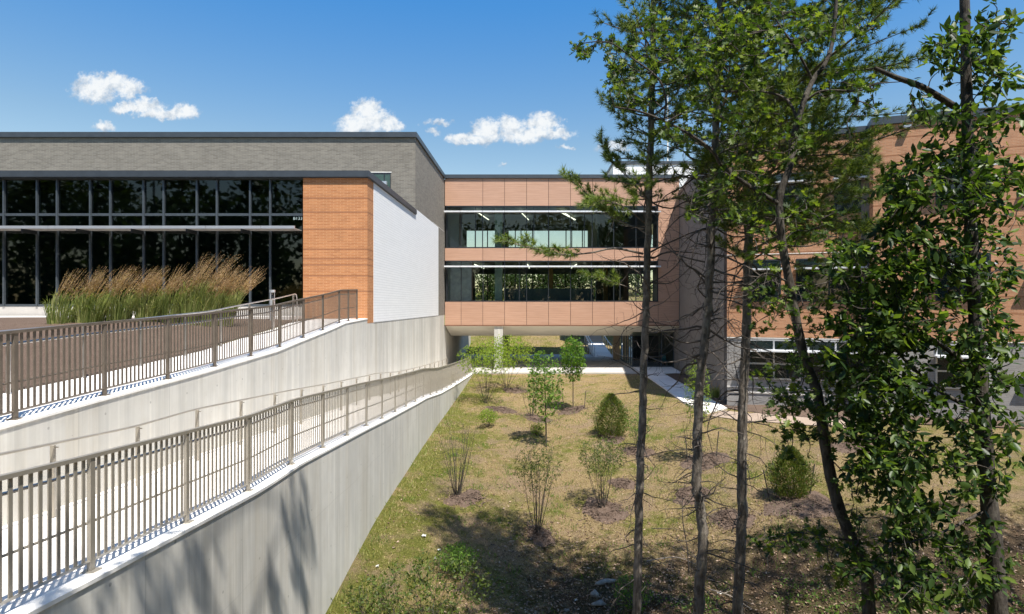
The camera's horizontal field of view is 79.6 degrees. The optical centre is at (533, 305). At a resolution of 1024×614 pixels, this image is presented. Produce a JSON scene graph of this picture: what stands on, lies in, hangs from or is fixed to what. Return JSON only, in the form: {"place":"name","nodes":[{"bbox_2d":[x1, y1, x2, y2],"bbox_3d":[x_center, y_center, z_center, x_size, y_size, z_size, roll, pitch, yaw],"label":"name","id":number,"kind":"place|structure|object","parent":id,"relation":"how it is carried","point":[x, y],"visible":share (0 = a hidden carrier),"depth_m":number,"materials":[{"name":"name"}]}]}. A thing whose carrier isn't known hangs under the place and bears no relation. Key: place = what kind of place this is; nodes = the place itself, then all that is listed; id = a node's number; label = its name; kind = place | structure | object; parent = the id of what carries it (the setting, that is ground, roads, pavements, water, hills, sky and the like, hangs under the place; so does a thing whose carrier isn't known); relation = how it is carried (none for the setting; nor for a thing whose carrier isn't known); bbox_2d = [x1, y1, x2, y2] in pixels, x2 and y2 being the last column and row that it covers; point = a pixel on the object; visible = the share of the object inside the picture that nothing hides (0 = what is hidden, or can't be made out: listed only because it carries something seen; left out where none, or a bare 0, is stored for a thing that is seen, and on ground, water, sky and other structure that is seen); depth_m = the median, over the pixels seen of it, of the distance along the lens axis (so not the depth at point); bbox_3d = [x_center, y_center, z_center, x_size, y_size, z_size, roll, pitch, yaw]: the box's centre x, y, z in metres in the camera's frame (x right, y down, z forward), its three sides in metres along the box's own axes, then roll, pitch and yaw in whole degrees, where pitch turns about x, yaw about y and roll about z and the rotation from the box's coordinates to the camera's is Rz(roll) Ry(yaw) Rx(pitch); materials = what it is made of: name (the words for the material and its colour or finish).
{"place":"outdoors","nodes":[
{"label":"outdoors","id":0,"kind":"place"},
{"bbox_2d":[0,316,298,322],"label":"terrace walk","id":1,"kind":"structure","parent":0,"point":[134,317],"depth_m":25.38,"materials":[{"name":"concrete"}]},
{"bbox_2d":[0,317,310,392],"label":"mulch bed","id":2,"kind":"object","parent":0,"point":[17,323],"visible":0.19,"depth_m":16.63,"materials":[{"name":"wood"}]},
{"bbox_2d":[41,268,108,323],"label":"reed grass","id":3,"kind":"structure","parent":2,"relation":"on","point":[61,316],"depth_m":19.06,"materials":[{"name":"green plant"}]},
{"bbox_2d":[70,266,138,322],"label":"reed grass","id":4,"kind":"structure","parent":2,"relation":"on","point":[88,309],"depth_m":19.28,"materials":[{"name":"green plant"}]},
{"bbox_2d":[98,264,168,320],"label":"reed grass","id":5,"kind":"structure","parent":2,"relation":"on","point":[123,310],"depth_m":19.79,"materials":[{"name":"green plant"}]},
{"bbox_2d":[132,268,188,321],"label":"reed grass","id":6,"kind":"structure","parent":2,"relation":"on","point":[143,308],"depth_m":20.11,"materials":[{"name":"green plant"}]},
{"bbox_2d":[153,263,216,323],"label":"reed grass","id":7,"kind":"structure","parent":2,"relation":"on","point":[168,308],"depth_m":20.53,"materials":[{"name":"green plant"}]},
{"bbox_2d":[175,252,240,325],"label":"reed grass","id":8,"kind":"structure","parent":2,"relation":"on","point":[187,306],"depth_m":20.76,"materials":[{"name":"green plant"}]},
{"bbox_2d":[269,290,274,319],"bbox_3d":[-10.447,-0.010,24.600,0.220,1.220,0.220,0,0,0],"label":"bollard light","id":9,"kind":"object","parent":2,"relation":"on","point":[270,291],"visible":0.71,"depth_m":24.52,"materials":[{"name":"silver metal"}]},
{"bbox_2d":[0,319,352,419],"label":"ramp paving","id":10,"kind":"structure","parent":0,"point":[66,393],"depth_m":12.86,"materials":[{"name":"concrete"}]},
{"bbox_2d":[0,294,296,392],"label":"ramp handrail","id":11,"kind":"object","parent":10,"relation":"on","point":[221,309],"visible":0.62,"depth_m":16.26,"materials":[{"name":"metal"}]},
{"bbox_2d":[191,269,245,325],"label":"reed grass","id":12,"kind":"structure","parent":0,"point":[210,307],"depth_m":21.04,"materials":[{"name":"green plant"}]},
{"bbox_2d":[0,378,460,608],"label":"ramp paving","id":13,"kind":"structure","parent":0,"point":[15,558],"depth_m":8.98,"materials":[{"name":"concrete"}]},
{"bbox_2d":[0,358,447,516],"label":"ramp handrail","id":14,"kind":"object","parent":13,"relation":"on","point":[52,445],"visible":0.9,"depth_m":10.81,"materials":[{"name":"grey metal"}]},
{"bbox_2d":[211,264,264,325],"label":"reed grass","id":15,"kind":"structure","parent":0,"point":[230,300],"depth_m":21.44,"materials":[{"name":"green plant"}]},
{"bbox_2d":[0,0,1023,290],"label":"sky","id":16,"kind":"structure","parent":0,"point":[487,86],"materials":[{"name":"blue"}]},
{"bbox_2d":[4,291,1023,613],"bbox_3d":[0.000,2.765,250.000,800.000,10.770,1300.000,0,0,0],"label":"lawn ground","id":17,"kind":"structure","parent":0,"point":[490,535],"depth_m":19.27,"materials":[{"name":"green plant"}]},
{"bbox_2d":[0,170,437,322],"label":"brick wing","id":18,"kind":"structure","parent":17,"relation":"on","point":[372,238],"depth_m":26.93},
{"bbox_2d":[0,226,301,233],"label":"sunshade","id":19,"kind":"object","parent":18,"relation":"attached to","point":[132,229],"visible":1,"depth_m":25.98,"materials":[{"name":"silver metal"}]},
{"bbox_2d":[0,132,460,316],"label":"brick block","id":20,"kind":"structure","parent":17,"relation":"on","point":[405,166],"depth_m":37.60,"materials":[{"name":"brick"}]},
{"bbox_2d":[371,172,391,187],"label":"window","id":21,"kind":"structure","parent":20,"relation":"in","point":[385,177],"depth_m":37.57,"materials":[{"name":"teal glass"}]},
{"bbox_2d":[0,315,470,525],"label":"retaining wall","id":22,"kind":"structure","parent":17,"relation":"on","point":[344,350],"depth_m":14.09,"materials":[{"name":"concrete"}]},
{"bbox_2d":[0,289,358,419],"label":"guard railing","id":23,"kind":"object","parent":22,"relation":"on","point":[333,298],"visible":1,"depth_m":11.71,"materials":[{"name":"grey metal"}]},
{"bbox_2d":[0,372,473,613],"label":"retaining wall","id":24,"kind":"structure","parent":17,"relation":"on","point":[285,539],"depth_m":10.97,"materials":[{"name":"grey concrete"}]},
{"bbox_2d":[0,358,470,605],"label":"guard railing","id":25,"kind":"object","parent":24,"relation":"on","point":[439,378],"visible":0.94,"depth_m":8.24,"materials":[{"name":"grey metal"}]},
{"bbox_2d":[340,574,401,613],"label":"shrub","id":26,"kind":"object","parent":17,"relation":"on","point":[362,601],"visible":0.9,"depth_m":12.37,"materials":[{"name":"green plant"}]},
{"bbox_2d":[328,384,473,613],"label":"wall weeds","id":27,"kind":"object","parent":17,"relation":"on","point":[403,494],"depth_m":20.10,"materials":[{"name":"green plant"}]},
{"bbox_2d":[366,547,493,613],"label":"shrub","id":28,"kind":"object","parent":17,"relation":"on","point":[418,572],"visible":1,"depth_m":12.62,"materials":[{"name":"green plant"}]},
{"bbox_2d":[436,541,478,574],"bbox_3d":[-1.953,6.543,15.803,1.153,0.817,1.108,0,0,0],"label":"bush","id":29,"kind":"object","parent":17,"relation":"on","point":[454,552],"visible":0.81,"depth_m":15.75,"materials":[{"name":"green plant"}]},
{"bbox_2d":[435,486,494,512],"bbox_3d":[-2.340,6.485,20.555,2.130,0.317,2.080,0,0,0],"label":"mulch mound","id":30,"kind":"object","parent":17,"relation":"on","point":[471,494],"visible":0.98,"depth_m":20.41,"materials":[{"name":"brown soil"}]},
{"bbox_2d":[434,423,476,495],"bbox_3d":[-2.589,5.202,20.773,1.618,2.674,1.613,0,0,0],"label":"shrub","id":31,"kind":"object","parent":30,"relation":"on","point":[455,492],"visible":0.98,"depth_m":20.67,"materials":[{"name":"green plant"}]},
{"bbox_2d":[455,341,514,402],"bbox_3d":[-2.771,3.917,35.912,3.476,3.713,3.538,0,0,0],"label":"shrub","id":32,"kind":"object","parent":17,"relation":"on","point":[488,351],"visible":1,"depth_m":35.77,"materials":[{"name":"green plant"}]},
{"bbox_2d":[478,408,497,426],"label":"bush","id":33,"kind":"object","parent":17,"relation":"on","point":[487,416],"visible":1,"depth_m":29.57,"materials":[{"name":"green plant"}]},
{"bbox_2d":[475,274,521,300],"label":"tree","id":34,"kind":"object","parent":17,"relation":"on","point":[491,290],"visible":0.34,"depth_m":102.57,"materials":[{"name":"green plant"}]},
{"bbox_2d":[486,405,521,413],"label":"mulch mound","id":35,"kind":"object","parent":17,"relation":"on","point":[500,409],"visible":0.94,"depth_m":33.47,"materials":[{"name":"brown wood"}]},
{"bbox_2d":[475,334,535,387],"bbox_3d":[-1.788,3.684,40.051,4.027,3.635,4.003,0,0,28],"label":"shrub","id":36,"kind":"object","parent":17,"relation":"on","point":[512,346],"visible":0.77,"depth_m":39.74,"materials":[{"name":"green plant"}]},
{"bbox_2d":[499,386,525,393],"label":"mulch mound","id":37,"kind":"object","parent":17,"relation":"on","point":[513,390],"visible":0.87,"depth_m":39.32,"materials":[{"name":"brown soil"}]},
{"bbox_2d":[503,274,533,290],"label":"tree","id":38,"kind":"object","parent":17,"relation":"on","point":[523,283],"visible":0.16,"depth_m":106.93,"materials":[{"name":"plant"}]},
{"bbox_2d":[510,414,558,423],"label":"mulch mound","id":39,"kind":"object","parent":17,"relation":"on","point":[536,418],"visible":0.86,"depth_m":31.78,"materials":[{"name":"soil"}]},
{"bbox_2d":[518,374,543,415],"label":"shrub","id":40,"kind":"object","parent":39,"relation":"on","point":[522,384],"visible":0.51,"depth_m":32.23,"materials":[{"name":"green plant"}]},
{"bbox_2d":[530,422,544,435],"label":"bush","id":41,"kind":"object","parent":17,"relation":"on","point":[536,431],"visible":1,"depth_m":28.41,"materials":[{"name":"green plant"}]},
{"bbox_2d":[526,350,563,446],"bbox_3d":[0.528,4.133,27.157,1.716,4.343,1.699,0,0,35],"label":"sapling tree","id":42,"kind":"object","parent":17,"relation":"on","point":[546,387],"visible":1,"depth_m":27.06,"materials":[{"name":"green plant"}]},
{"bbox_2d":[469,336,620,353],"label":"bank grass","id":43,"kind":"structure","parent":17,"relation":"on","point":[557,340],"depth_m":70.65,"materials":[{"name":"green plant"}]},
{"bbox_2d":[520,522,569,550],"bbox_3d":[0.335,7.008,18.702,1.561,0.437,1.436,0,0,-9],"label":"mulch mound","id":44,"kind":"object","parent":17,"relation":"on","point":[543,537],"visible":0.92,"depth_m":18.52,"materials":[{"name":"brown wood"}]},
{"bbox_2d":[513,440,562,532],"bbox_3d":[0.134,5.561,18.690,1.568,2.904,1.560,0,0,0],"label":"shrub","id":45,"kind":"object","parent":44,"relation":"on","point":[531,468],"visible":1,"depth_m":18.63,"materials":[{"name":"green plant"}]},
{"bbox_2d":[521,274,568,288],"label":"tree","id":46,"kind":"object","parent":17,"relation":"on","point":[539,278],"visible":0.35,"depth_m":101.84,"materials":[{"name":"green plant"}]},
{"bbox_2d":[445,174,680,368],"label":"bridge building","id":47,"kind":"structure","parent":17,"relation":"on","point":[550,311],"depth_m":49.90,"materials":[{"name":"tile"}]},
{"bbox_2d":[475,231,595,300],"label":"rear window frame","id":48,"kind":"structure","parent":47,"relation":"in","point":[487,286],"depth_m":62.24,"materials":[{"name":"metal"}]},
{"bbox_2d":[444,211,660,213],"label":"sunshade","id":49,"kind":"object","parent":47,"relation":"attached to","point":[570,212],"visible":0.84,"depth_m":49.46,"materials":[{"name":"silver metal"}]},
{"bbox_2d":[444,266,660,268],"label":"sunshade","id":50,"kind":"object","parent":47,"relation":"attached to","point":[547,266],"visible":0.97,"depth_m":49.38,"materials":[{"name":"silver metal"}]},
{"bbox_2d":[613,332,673,366],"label":"glazed entrance","id":51,"kind":"object","parent":47,"relation":"attached to","point":[626,347],"visible":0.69,"depth_m":58.37,"materials":[{"name":"black glass"}]},
{"bbox_2d":[606,161,694,234],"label":"rooftop penthouse","id":52,"kind":"object","parent":47,"relation":"on","point":[613,170],"visible":0.11,"depth_m":64.00,"materials":[{"name":"white metal"}]},
{"bbox_2d":[553,274,588,288],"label":"tree","id":53,"kind":"object","parent":17,"relation":"on","point":[568,282],"visible":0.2,"depth_m":105.40,"materials":[{"name":"plant"}]},
{"bbox_2d":[556,405,595,416],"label":"mulch mound","id":54,"kind":"object","parent":17,"relation":"on","point":[571,410],"visible":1,"depth_m":33.34,"materials":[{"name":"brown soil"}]},
{"bbox_2d":[559,335,586,406],"bbox_3d":[2.185,3.664,33.651,1.593,4.159,1.615,0,0,0],"label":"sapling tree","id":55,"kind":"object","parent":54,"relation":"on","point":[577,360],"visible":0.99,"depth_m":33.50,"materials":[{"name":"green plant"}]},
{"bbox_2d":[566,274,595,297],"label":"tree","id":56,"kind":"object","parent":17,"relation":"on","point":[586,282],"visible":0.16,"depth_m":103.34,"materials":[{"name":"plant"}]},
{"bbox_2d":[590,589,598,597],"bbox_3d":[1.586,7.494,15.963,0.236,0.179,0.322,0,0,0],"label":"stone","id":57,"kind":"object","parent":17,"relation":"on","point":[594,593],"visible":1,"depth_m":15.87,"materials":[{"name":"stone"}]},
{"bbox_2d":[584,336,612,356],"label":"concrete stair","id":58,"kind":"object","parent":17,"relation":"on","point":[595,344],"visible":0.47,"depth_m":66.37,"materials":[{"name":"concrete"}]},
{"bbox_2d":[591,599,605,605],"bbox_3d":[1.632,7.561,15.594,0.406,0.110,0.272,0,0,-23],"label":"stone","id":59,"kind":"object","parent":17,"relation":"on","point":[600,602],"visible":1,"depth_m":15.52,"materials":[{"name":"stone"}]},
{"bbox_2d":[595,578,616,586],"bbox_3d":[1.940,7.402,16.467,0.712,0.163,0.204,0,0,-20],"label":"stone","id":60,"kind":"object","parent":17,"relation":"on","point":[601,582],"visible":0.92,"depth_m":16.38,"materials":[{"name":"stone"}]},
{"bbox_2d":[567,492,650,528],"bbox_3d":[2.435,6.934,21.043,2.801,0.408,2.730,0,0,-20],"label":"mulch mound","id":61,"kind":"object","parent":17,"relation":"on","point":[612,512],"visible":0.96,"depth_m":20.71,"materials":[{"name":"brown wood"}]},
{"bbox_2d":[578,436,626,507],"bbox_3d":[2.361,5.761,21.119,1.725,2.616,1.816,0,0,0],"label":"shrub","id":62,"kind":"object","parent":61,"relation":"on","point":[609,446],"visible":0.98,"depth_m":21.04,"materials":[{"name":"green plant"}]},
{"bbox_2d":[489,0,733,613],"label":"pine tree","id":63,"kind":"object","parent":17,"relation":"on","point":[625,25],"visible":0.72,"depth_m":10.93,"materials":[{"name":"green plant"}]},
{"bbox_2d":[592,432,630,443],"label":"mulch mound","id":64,"kind":"object","parent":17,"relation":"on","point":[619,439],"visible":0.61,"depth_m":28.22,"materials":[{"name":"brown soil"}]},
{"bbox_2d":[588,393,630,436],"bbox_3d":[3.568,5.092,28.567,2.064,2.067,2.140,0,0,0],"label":"cedar shrub","id":65,"kind":"object","parent":64,"relation":"on","point":[621,413],"visible":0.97,"depth_m":28.34,"materials":[{"name":"green plant"}]},
{"bbox_2d":[606,476,635,489],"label":"mulch mound","id":66,"kind":"object","parent":17,"relation":"on","point":[623,483],"visible":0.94,"depth_m":22.74,"materials":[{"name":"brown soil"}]},
{"bbox_2d":[612,569,652,613],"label":"shrub","id":67,"kind":"object","parent":17,"relation":"on","point":[626,594],"visible":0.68,"depth_m":15.10,"materials":[{"name":"green plant"}]},
{"bbox_2d":[618,446,655,456],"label":"mulch mound","id":68,"kind":"object","parent":17,"relation":"on","point":[632,450],"visible":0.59,"depth_m":26.14,"materials":[{"name":"brown plant"}]},
{"bbox_2d":[624,411,652,446],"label":"shrub","id":69,"kind":"object","parent":68,"relation":"on","point":[635,422],"visible":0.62,"depth_m":26.30,"materials":[{"name":"green plant"}]},
{"bbox_2d":[629,269,652,298],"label":"tree","id":70,"kind":"object","parent":17,"relation":"on","point":[638,278],"visible":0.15,"depth_m":105.80,"materials":[{"name":"green plant"}]},
{"bbox_2d":[634,367,680,373],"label":"entrance apron","id":71,"kind":"object","parent":17,"relation":"on","point":[667,370],"visible":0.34,"depth_m":48.99,"materials":[{"name":"concrete"}]},
{"bbox_2d":[358,388,963,613],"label":"grass tussocks","id":72,"kind":"object","parent":17,"relation":"on","point":[551,496],"depth_m":20.97,"materials":[{"name":"green plant"}]},
{"bbox_2d":[647,553,694,563],"bbox_3d":[3.916,7.091,17.420,1.353,0.284,0.474,0,0,12],"label":"fallen stick","id":73,"kind":"object","parent":17,"relation":"on","point":[669,557],"visible":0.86,"depth_m":17.42,"materials":[{"name":"brown wood"}]},
{"bbox_2d":[663,496,689,572],"bbox_3d":[3.948,6.282,16.940,0.705,2.154,0.055,0,0,8],"label":"dead sapling","id":74,"kind":"object","parent":17,"relation":"on","point":[684,531],"visible":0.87,"depth_m":16.89,"materials":[{"name":"wood"}]},
{"bbox_2d":[344,390,1023,613],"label":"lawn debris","id":75,"kind":"object","parent":17,"relation":"on","point":[607,518],"visible":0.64,"depth_m":19.47,"materials":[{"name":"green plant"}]},
{"bbox_2d":[655,483,726,510],"bbox_3d":[5.455,6.490,21.230,2.266,0.578,2.109,0,0,-40],"label":"mulch mound","id":76,"kind":"object","parent":17,"relation":"on","point":[686,492],"visible":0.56,"depth_m":21.10,"materials":[{"name":"brown plant"}]},
{"bbox_2d":[683,365,710,424],"bbox_3d":[6.370,4.076,23.907,1.122,4.109,1.147,0,0,0],"label":"sapling tree","id":77,"kind":"object","parent":17,"relation":"on","point":[692,396],"visible":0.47,"depth_m":23.82,"materials":[{"name":"green plant"}]},
{"bbox_2d":[653,133,744,402],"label":"stair tower","id":78,"kind":"structure","parent":17,"relation":"on","point":[688,300],"depth_m":42.65,"materials":[{"name":"grey brick"}]},
{"bbox_2d":[673,447,734,473],"bbox_3d":[6.724,5.966,23.960,2.647,0.680,2.669,0,0,0],"label":"mulch mound","id":79,"kind":"object","parent":17,"relation":"on","point":[707,465],"visible":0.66,"depth_m":23.70,"materials":[{"name":"brown plant"}]},
{"bbox_2d":[709,380,719,397],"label":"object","id":80,"kind":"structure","parent":17,"relation":"on","point":[715,392],"depth_m":34.39,"materials":[{"name":"plant"}]},
{"bbox_2d":[608,0,832,613],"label":"pine tree","id":81,"kind":"object","parent":17,"relation":"on","point":[707,159],"visible":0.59,"depth_m":10.13,"materials":[{"name":"green plant"}]},
{"bbox_2d":[695,499,765,534],"bbox_3d":[6.114,6.578,19.026,2.112,0.534,2.142,0,0,0],"label":"mulch mound","id":82,"kind":"object","parent":17,"relation":"on","point":[725,524],"visible":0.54,"depth_m":18.84,"materials":[{"name":"brown soil"}]},
{"bbox_2d":[710,589,750,608],"bbox_3d":[5.098,7.308,15.476,0.455,0.110,1.229,0,0,-36],"label":"fallen stick","id":83,"kind":"object","parent":17,"relation":"on","point":[725,594],"visible":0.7,"depth_m":15.68,"materials":[{"name":"grey wood"}]},
{"bbox_2d":[446,480,1023,613],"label":"leaf litter","id":84,"kind":"object","parent":17,"relation":"on","point":[603,598],"visible":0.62,"depth_m":16.23,"materials":[{"name":"brown plant"}]},
{"bbox_2d":[569,0,919,613],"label":"oak tree","id":85,"kind":"object","parent":17,"relation":"on","point":[816,406],"visible":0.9,"depth_m":7.87,"materials":[{"name":"green plant"}]},
{"bbox_2d":[763,471,769,500],"bbox_3d":[7.561,5.895,19.900,0.256,1.107,0.044,0,0,0],"label":"wooden stake","id":86,"kind":"object","parent":17,"relation":"on","point":[766,486],"visible":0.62,"depth_m":19.89,"materials":[{"name":"brown wood"}]},
{"bbox_2d":[734,487,860,528],"bbox_3d":[8.507,6.222,19.126,3.905,0.592,3.377,0,0,-33],"label":"mulch mound","id":87,"kind":"object","parent":17,"relation":"on","point":[805,506],"visible":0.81,"depth_m":18.95,"materials":[{"name":"brown soil"}]},
{"bbox_2d":[765,445,821,498],"bbox_3d":[8.235,5.345,19.764,1.813,1.705,1.795,0,0,0],"label":"cedar shrub","id":88,"kind":"object","parent":87,"relation":"on","point":[800,472],"visible":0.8,"depth_m":19.54,"materials":[{"name":"green plant"}]},
{"bbox_2d":[674,0,951,613],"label":"pine tree","id":89,"kind":"object","parent":17,"relation":"on","point":[838,167],"visible":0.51,"depth_m":10.20,"materials":[{"name":"green plant"}]},
{"bbox_2d":[652,553,1023,613],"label":"ground weeds","id":90,"kind":"object","parent":17,"relation":"on","point":[1011,608],"visible":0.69,"depth_m":14.97,"materials":[{"name":"green plant"}]},
{"bbox_2d":[666,373,1023,427],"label":"planting bed","id":91,"kind":"object","parent":17,"relation":"on","point":[752,408],"visible":0.36,"depth_m":30.06,"materials":[{"name":"brown soil"}]},
{"bbox_2d":[831,440,873,457],"bbox_3d":[12.502,5.445,23.735,2.804,0.327,2.913,0,0,25],"label":"mulch mound","id":92,"kind":"object","parent":17,"relation":"on","point":[841,447],"visible":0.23,"depth_m":23.50,"materials":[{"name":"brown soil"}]},
{"bbox_2d":[727,104,1023,421],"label":"classroom building","id":93,"kind":"structure","parent":17,"relation":"on","point":[893,149],"depth_m":28.62,"materials":[{"name":"orange brick"}]},
{"bbox_2d":[752,259,780,301],"bbox_3d":[11.745,-1.255,31.248,1.599,2.150,0.065,0,0,20],"label":"window","id":94,"kind":"structure","parent":93,"relation":"in","point":[771,261],"depth_m":31.18,"materials":[{"name":"black glass"}]},
{"bbox_2d":[749,339,800,380],"bbox_3d":[12.174,2.735,31.095,2.510,2.030,0.065,0,0,20],"label":"window","id":95,"kind":"structure","parent":93,"relation":"in","point":[772,343],"depth_m":31.10,"materials":[{"name":"black glass"}]},
{"bbox_2d":[754,171,813,214],"bbox_3d":[12.414,-5.575,31.009,3.148,2.150,0.065,0,0,20],"label":"window","id":96,"kind":"structure","parent":93,"relation":"in","point":[790,188],"depth_m":30.81,"materials":[{"name":"black glass"}]},
{"bbox_2d":[796,258,860,301],"bbox_3d":[14.555,-1.255,30.243,3.013,2.150,0.065,0,0,20],"label":"window","id":97,"kind":"structure","parent":93,"relation":"in","point":[817,279],"depth_m":30.42,"materials":[{"name":"black glass"}]},
{"bbox_2d":[808,340,859,381],"bbox_3d":[14.832,2.735,30.145,2.504,2.030,0.065,0,0,20],"label":"window","id":98,"kind":"structure","parent":93,"relation":"in","point":[836,346],"depth_m":30.32,"materials":[{"name":"black glass"}]},
{"bbox_2d":[834,170,860,213],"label":"window","id":99,"kind":"structure","parent":93,"relation":"in","point":[848,205],"depth_m":29.94,"materials":[{"name":"black glass"}]},
{"bbox_2d":[935,344,990,388],"bbox_3d":[19.202,2.735,27.467,2.100,2.030,0.065,0,0,20],"label":"window","id":100,"kind":"structure","parent":93,"relation":"in","point":[940,374],"depth_m":27.69,"materials":[{"name":"black glass"}]},
{"bbox_2d":[936,155,990,205],"bbox_3d":[19.202,-5.575,27.467,2.100,2.150,0.065,0,0,20],"label":"window","id":101,"kind":"structure","parent":93,"relation":"in","point":[949,161],"depth_m":27.57,"materials":[{"name":"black glass"}]},
{"bbox_2d":[936,253,990,300],"bbox_3d":[19.202,-1.255,27.467,2.100,2.150,0.065,0,0,20],"label":"window","id":102,"kind":"structure","parent":93,"relation":"in","point":[943,281],"depth_m":27.63,"materials":[{"name":"black glass"}]},
{"bbox_2d":[812,0,1023,613],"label":"hickory tree","id":103,"kind":"object","parent":17,"relation":"on","point":[889,333],"visible":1,"depth_m":6.99,"materials":[{"name":"green plant"}]},
{"bbox_2d":[458,354,639,373],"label":"plaza paving","id":104,"kind":"structure","parent":0,"point":[593,365],"depth_m":52.26,"materials":[{"name":"concrete"}]},
{"bbox_2d":[647,373,726,413],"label":"concrete path","id":105,"kind":"structure","parent":0,"point":[677,392],"depth_m":37.96,"materials":[{"name":"grey concrete"}]},
{"bbox_2d":[712,410,846,427],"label":"gravel path","id":106,"kind":"structure","parent":0,"point":[802,420],"depth_m":28.32,"materials":[{"name":"beige gravel"}]}
]}

